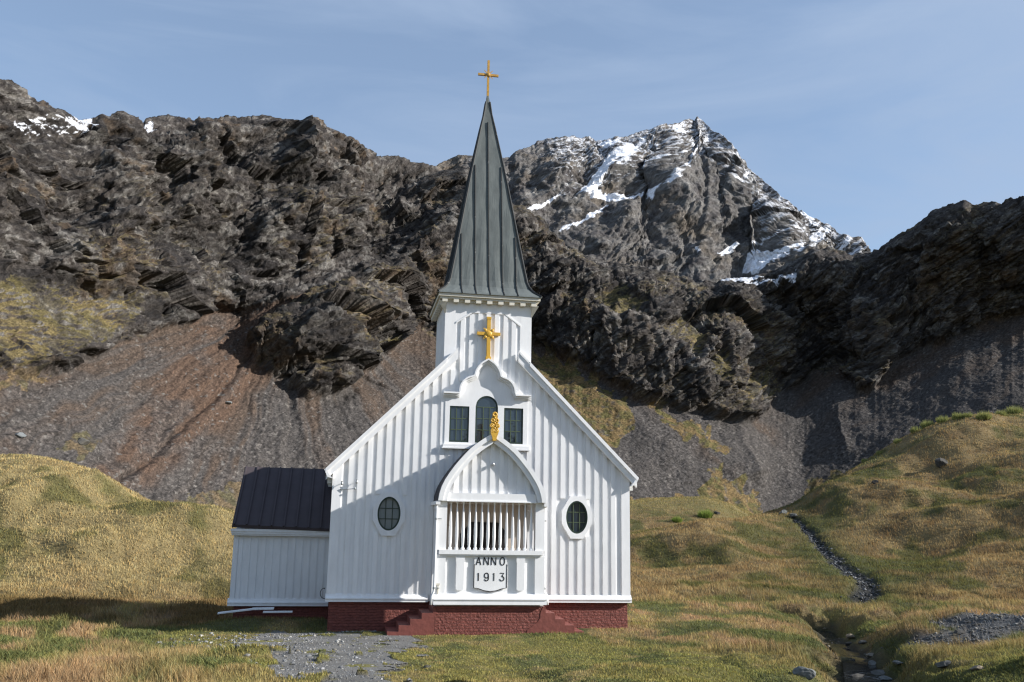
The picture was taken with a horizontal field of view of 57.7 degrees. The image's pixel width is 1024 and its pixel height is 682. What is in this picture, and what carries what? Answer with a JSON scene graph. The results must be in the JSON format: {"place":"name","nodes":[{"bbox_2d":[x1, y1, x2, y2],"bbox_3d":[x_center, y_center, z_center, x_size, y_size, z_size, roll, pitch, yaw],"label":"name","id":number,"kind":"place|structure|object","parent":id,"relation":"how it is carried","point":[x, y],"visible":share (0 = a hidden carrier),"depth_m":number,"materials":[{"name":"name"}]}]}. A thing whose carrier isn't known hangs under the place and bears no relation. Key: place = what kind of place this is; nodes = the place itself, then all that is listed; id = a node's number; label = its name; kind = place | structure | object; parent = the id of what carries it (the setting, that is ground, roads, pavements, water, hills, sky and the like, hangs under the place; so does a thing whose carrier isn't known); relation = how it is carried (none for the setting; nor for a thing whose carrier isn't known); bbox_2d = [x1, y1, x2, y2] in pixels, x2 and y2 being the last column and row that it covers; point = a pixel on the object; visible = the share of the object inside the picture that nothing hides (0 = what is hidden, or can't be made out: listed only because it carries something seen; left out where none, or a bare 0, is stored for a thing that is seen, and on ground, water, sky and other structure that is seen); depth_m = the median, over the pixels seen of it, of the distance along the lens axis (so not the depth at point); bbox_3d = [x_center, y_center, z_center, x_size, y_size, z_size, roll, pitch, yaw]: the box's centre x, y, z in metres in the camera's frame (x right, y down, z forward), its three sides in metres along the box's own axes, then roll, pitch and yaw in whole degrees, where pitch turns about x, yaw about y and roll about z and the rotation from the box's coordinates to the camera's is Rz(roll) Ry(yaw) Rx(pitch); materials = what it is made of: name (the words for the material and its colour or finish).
{"place":"outdoors","nodes":[
{"label":"outdoors","id":0,"kind":"place"},
{"bbox_2d":[0,79,799,514],"bbox_3d":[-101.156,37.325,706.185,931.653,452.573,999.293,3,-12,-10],"label":"rocky mountain","id":1,"kind":"structure","parent":0,"point":[170,285],"depth_m":592.89,"materials":[{"name":"grey stone"}]},
{"bbox_2d":[15,432,26,437],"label":"boulder","id":2,"kind":"object","parent":1,"relation":"on","point":[20,434],"visible":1,"depth_m":336.94,"materials":[{"name":"stone"}]},
{"bbox_2d":[77,437,89,444],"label":"boulder","id":3,"kind":"object","parent":1,"relation":"on","point":[82,441],"visible":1,"depth_m":366.20,"materials":[{"name":"stone"}]},
{"bbox_2d":[0,412,1023,681],"bbox_3d":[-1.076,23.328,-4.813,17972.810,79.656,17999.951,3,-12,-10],"label":"ground","id":4,"kind":"structure","parent":0,"point":[880,657],"depth_m":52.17,"materials":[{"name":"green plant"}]},
{"bbox_2d":[217,608,251,613],"bbox_3d":[-9.639,9.419,32.413,1.218,0.212,0.160,2,-11,-5],"label":"plank","id":5,"kind":"object","parent":4,"relation":"on","point":[232,611],"visible":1,"depth_m":32.36,"materials":[{"name":"white paint"}]},
{"bbox_2d":[252,607,273,609],"bbox_3d":[-8.722,9.373,32.559,0.796,0.086,0.297,1,-11,-2],"label":"plank","id":6,"kind":"object","parent":4,"relation":"on","point":[263,608],"visible":1,"depth_m":32.44,"materials":[{"name":"white paint"}]},
{"bbox_2d":[263,611,292,612],"bbox_3d":[-8.162,9.439,32.390,1.015,0.079,0.100,2,-11,-4],"label":"plank","id":7,"kind":"object","parent":4,"relation":"on","point":[277,611],"visible":1,"depth_m":32.35,"materials":[{"name":"white paint"}]},
{"bbox_2d":[148,631,433,670],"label":"scattered stones","id":8,"kind":"object","parent":4,"relation":"on","point":[247,655],"visible":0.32,"depth_m":24.69,"materials":[{"name":"grey stone"}]},
{"bbox_2d":[227,629,430,681],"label":"gravel path","id":9,"kind":"structure","parent":4,"relation":"on","point":[363,646],"depth_m":21.75,"materials":[{"name":"grey gravel"}]},
{"bbox_2d":[325,630,376,632],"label":"wall foot gravel","id":10,"kind":"structure","parent":4,"relation":"on","point":[349,631],"depth_m":29.09,"materials":[{"name":"grey gravel"}]},
{"bbox_2d":[227,60,638,635],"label":"church","id":11,"kind":"structure","parent":4,"relation":"on","point":[482,478],"depth_m":31.35,"materials":[{"name":"white paint"}]},
{"bbox_2d":[373,491,404,535],"bbox_3d":[-4.029,5.652,30.431,1.040,1.420,0.100,3,-12,-10],"label":"oval window","id":12,"kind":"structure","parent":11,"relation":"in","point":[389,510],"depth_m":30.43,"materials":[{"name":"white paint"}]},
{"bbox_2d":[449,406,468,441],"bbox_3d":[-1.790,2.811,31.433,0.655,1.212,0.047,3,-12,-10],"label":"window","id":13,"kind":"structure","parent":11,"relation":"in","point":[459,415],"depth_m":31.44,"materials":[{"name":"blue glass"}]},
{"bbox_2d":[475,396,497,442],"bbox_3d":[-0.870,2.671,31.629,0.762,1.596,0.047,3,-12,-10],"label":"window","id":14,"kind":"structure","parent":11,"relation":"in","point":[486,405],"depth_m":31.64,"materials":[{"name":"blue glass"}]},
{"bbox_2d":[504,408,522,443],"bbox_3d":[0.044,2.907,31.750,0.655,1.212,0.047,3,-12,-10],"label":"window","id":15,"kind":"structure","parent":11,"relation":"in","point":[513,417],"depth_m":31.75,"materials":[{"name":"blue glass"}]},
{"bbox_2d":[561,496,591,538],"bbox_3d":[2.190,5.976,31.506,1.040,1.420,0.100,3,-12,-10],"label":"oval window","id":16,"kind":"structure","parent":11,"relation":"in","point":[576,515],"depth_m":31.51,"materials":[{"name":"white paint"}]},
{"bbox_2d":[0,577,1023,681],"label":"meadow grass","id":17,"kind":"structure","parent":4,"relation":"on","point":[97,656],"depth_m":23.16,"materials":[{"name":"green plant"}]},
{"bbox_2d":[671,515,682,522],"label":"tussock","id":18,"kind":"object","parent":4,"relation":"on","point":[675,519],"visible":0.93,"depth_m":115.76,"materials":[{"name":"green plant"}]},
{"bbox_2d":[696,507,714,517],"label":"tussock","id":19,"kind":"object","parent":4,"relation":"on","point":[705,513],"visible":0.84,"depth_m":120.10,"materials":[{"name":"green plant"}]},
{"bbox_2d":[792,666,815,679],"bbox_3d":[5.278,6.011,16.802,0.403,0.245,0.208,0,-11,4],"label":"boulder","id":20,"kind":"object","parent":4,"relation":"on","point":[808,674],"visible":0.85,"depth_m":16.71,"materials":[{"name":"stone"}]},
{"bbox_2d":[816,628,881,677],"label":"stream bed stones","id":21,"kind":"object","parent":4,"relation":"on","point":[846,649],"visible":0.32,"depth_m":28.30,"materials":[{"name":"grey stone"}]},
{"bbox_2d":[846,634,854,637],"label":"stream stone","id":22,"kind":"object","parent":4,"relation":"on","point":[850,636],"visible":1,"depth_m":30.80,"materials":[{"name":"grey stone"}]},
{"bbox_2d":[849,673,864,676],"bbox_3d":[7.460,7.258,20.118,0.264,0.128,0.412,-8,-14,38],"label":"stream stone","id":23,"kind":"object","parent":4,"relation":"on","point":[857,675],"visible":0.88,"depth_m":20.03,"materials":[{"name":"grey stone"}]},
{"bbox_2d":[868,660,875,664],"bbox_3d":[8.303,7.439,21.403,0.186,0.164,0.130,6,-13,-25],"label":"stream stone","id":24,"kind":"object","parent":4,"relation":"on","point":[871,662],"visible":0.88,"depth_m":21.38,"materials":[{"name":"grey stone"}]},
{"bbox_2d":[871,669,884,674],"bbox_3d":[8.016,7.239,20.276,0.372,0.124,0.233,9,-14,-35],"label":"stream stone","id":25,"kind":"object","parent":4,"relation":"on","point":[878,672],"visible":0.98,"depth_m":20.23,"materials":[{"name":"grey stone"}]},
{"bbox_2d":[879,675,891,680],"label":"stream stone","id":26,"kind":"object","parent":4,"relation":"on","point":[884,677],"visible":0.95,"depth_m":19.88,"materials":[{"name":"grey stone"}]},
{"bbox_2d":[893,438,901,443],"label":"tussock","id":27,"kind":"object","parent":4,"relation":"on","point":[895,441],"visible":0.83,"depth_m":91.10,"materials":[{"name":"green plant"}]},
{"bbox_2d":[893,660,902,664],"bbox_3d":[8.389,6.985,20.174,0.249,0.108,0.219,3,-12,-10],"label":"bank stone","id":28,"kind":"object","parent":4,"relation":"on","point":[896,662],"visible":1,"depth_m":20.11,"materials":[{"name":"grey stone"}]},
{"bbox_2d":[909,426,921,433],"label":"tussock","id":29,"kind":"object","parent":4,"relation":"on","point":[915,429],"visible":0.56,"depth_m":92.04,"materials":[{"name":"green plant"}]},
{"bbox_2d":[919,420,934,428],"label":"tussock","id":30,"kind":"object","parent":4,"relation":"on","point":[926,424],"visible":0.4,"depth_m":92.70,"materials":[{"name":"green plant"}]},
{"bbox_2d":[935,458,947,467],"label":"boulder","id":31,"kind":"object","parent":4,"relation":"on","point":[940,462],"visible":0.99,"depth_m":75.09,"materials":[{"name":"stone"}]},
{"bbox_2d":[936,414,948,423],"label":"tussock","id":32,"kind":"object","parent":4,"relation":"on","point":[942,419],"visible":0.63,"depth_m":92.03,"materials":[{"name":"green plant"}]},
{"bbox_2d":[935,660,950,667],"bbox_3d":[7.165,5.351,15.375,0.274,0.138,0.229,3,-12,-10],"label":"bank stone","id":33,"kind":"object","parent":4,"relation":"on","point":[943,664],"visible":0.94,"depth_m":15.31,"materials":[{"name":"grey stone"}]},
{"bbox_2d":[951,412,963,419],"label":"tussock","id":34,"kind":"object","parent":4,"relation":"on","point":[954,416],"visible":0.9,"depth_m":90.66,"materials":[{"name":"green plant"}]},
{"bbox_2d":[954,629,963,633],"bbox_3d":[10.141,6.604,21.095,0.192,0.105,0.180,10,-15,-39],"label":"bank stone","id":35,"kind":"object","parent":4,"relation":"on","point":[958,631],"visible":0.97,"depth_m":21.07,"materials":[{"name":"grey stone"}]},
{"bbox_2d":[962,411,972,417],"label":"tussock","id":36,"kind":"object","parent":4,"relation":"on","point":[967,415],"visible":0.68,"depth_m":90.12,"materials":[{"name":"green plant"}]},
{"bbox_2d":[970,665,983,670],"bbox_3d":[6.983,4.909,13.942,0.227,0.090,0.177,3,-12,-10],"label":"bank stone","id":37,"kind":"object","parent":4,"relation":"on","point":[976,667],"visible":0.91,"depth_m":13.89,"materials":[{"name":"grey stone"}]},
{"bbox_2d":[975,410,992,419],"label":"tussock","id":38,"kind":"object","parent":4,"relation":"on","point":[983,415],"visible":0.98,"depth_m":87.17,"materials":[{"name":"green plant"}]},
{"bbox_2d":[994,409,1006,415],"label":"tussock","id":39,"kind":"object","parent":4,"relation":"on","point":[1002,412],"visible":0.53,"depth_m":89.58,"materials":[{"name":"green plant"}]},
{"bbox_2d":[1005,405,1023,413],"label":"tussock","id":40,"kind":"object","parent":4,"relation":"on","point":[1013,410],"visible":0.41,"depth_m":92.83,"materials":[{"name":"green plant"}]},
{"bbox_2d":[0,0,1023,251],"label":"sky","id":41,"kind":"structure","parent":0,"point":[871,118],"materials":[{"name":"blue"}]},
{"bbox_2d":[434,116,870,282],"bbox_3d":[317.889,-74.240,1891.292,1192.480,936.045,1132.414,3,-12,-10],"label":"snowy peak","id":42,"kind":"structure","parent":0,"point":[697,199],"depth_m":1597.48,"materials":[{"name":"grey stone"}]},
{"bbox_2d":[791,519,882,604],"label":"stream gravel","id":43,"kind":"structure","parent":0,"point":[831,556],"depth_m":51.97,"materials":[{"name":"grey gravel"}]},
{"bbox_2d":[815,630,880,681],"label":"stream water","id":44,"kind":"structure","parent":0,"point":[859,665],"depth_m":21.51,"materials":[{"name":"black liquid"}]},
{"bbox_2d":[717,196,1023,498],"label":"shaded mountain","id":45,"kind":"structure","parent":0,"point":[899,335],"depth_m":807.38,"materials":[{"name":"grey stone"}]},
{"bbox_2d":[897,612,1023,649],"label":"bank gravel","id":46,"kind":"structure","parent":0,"point":[982,628],"depth_m":21.26,"materials":[{"name":"grey gravel"}]}
]}

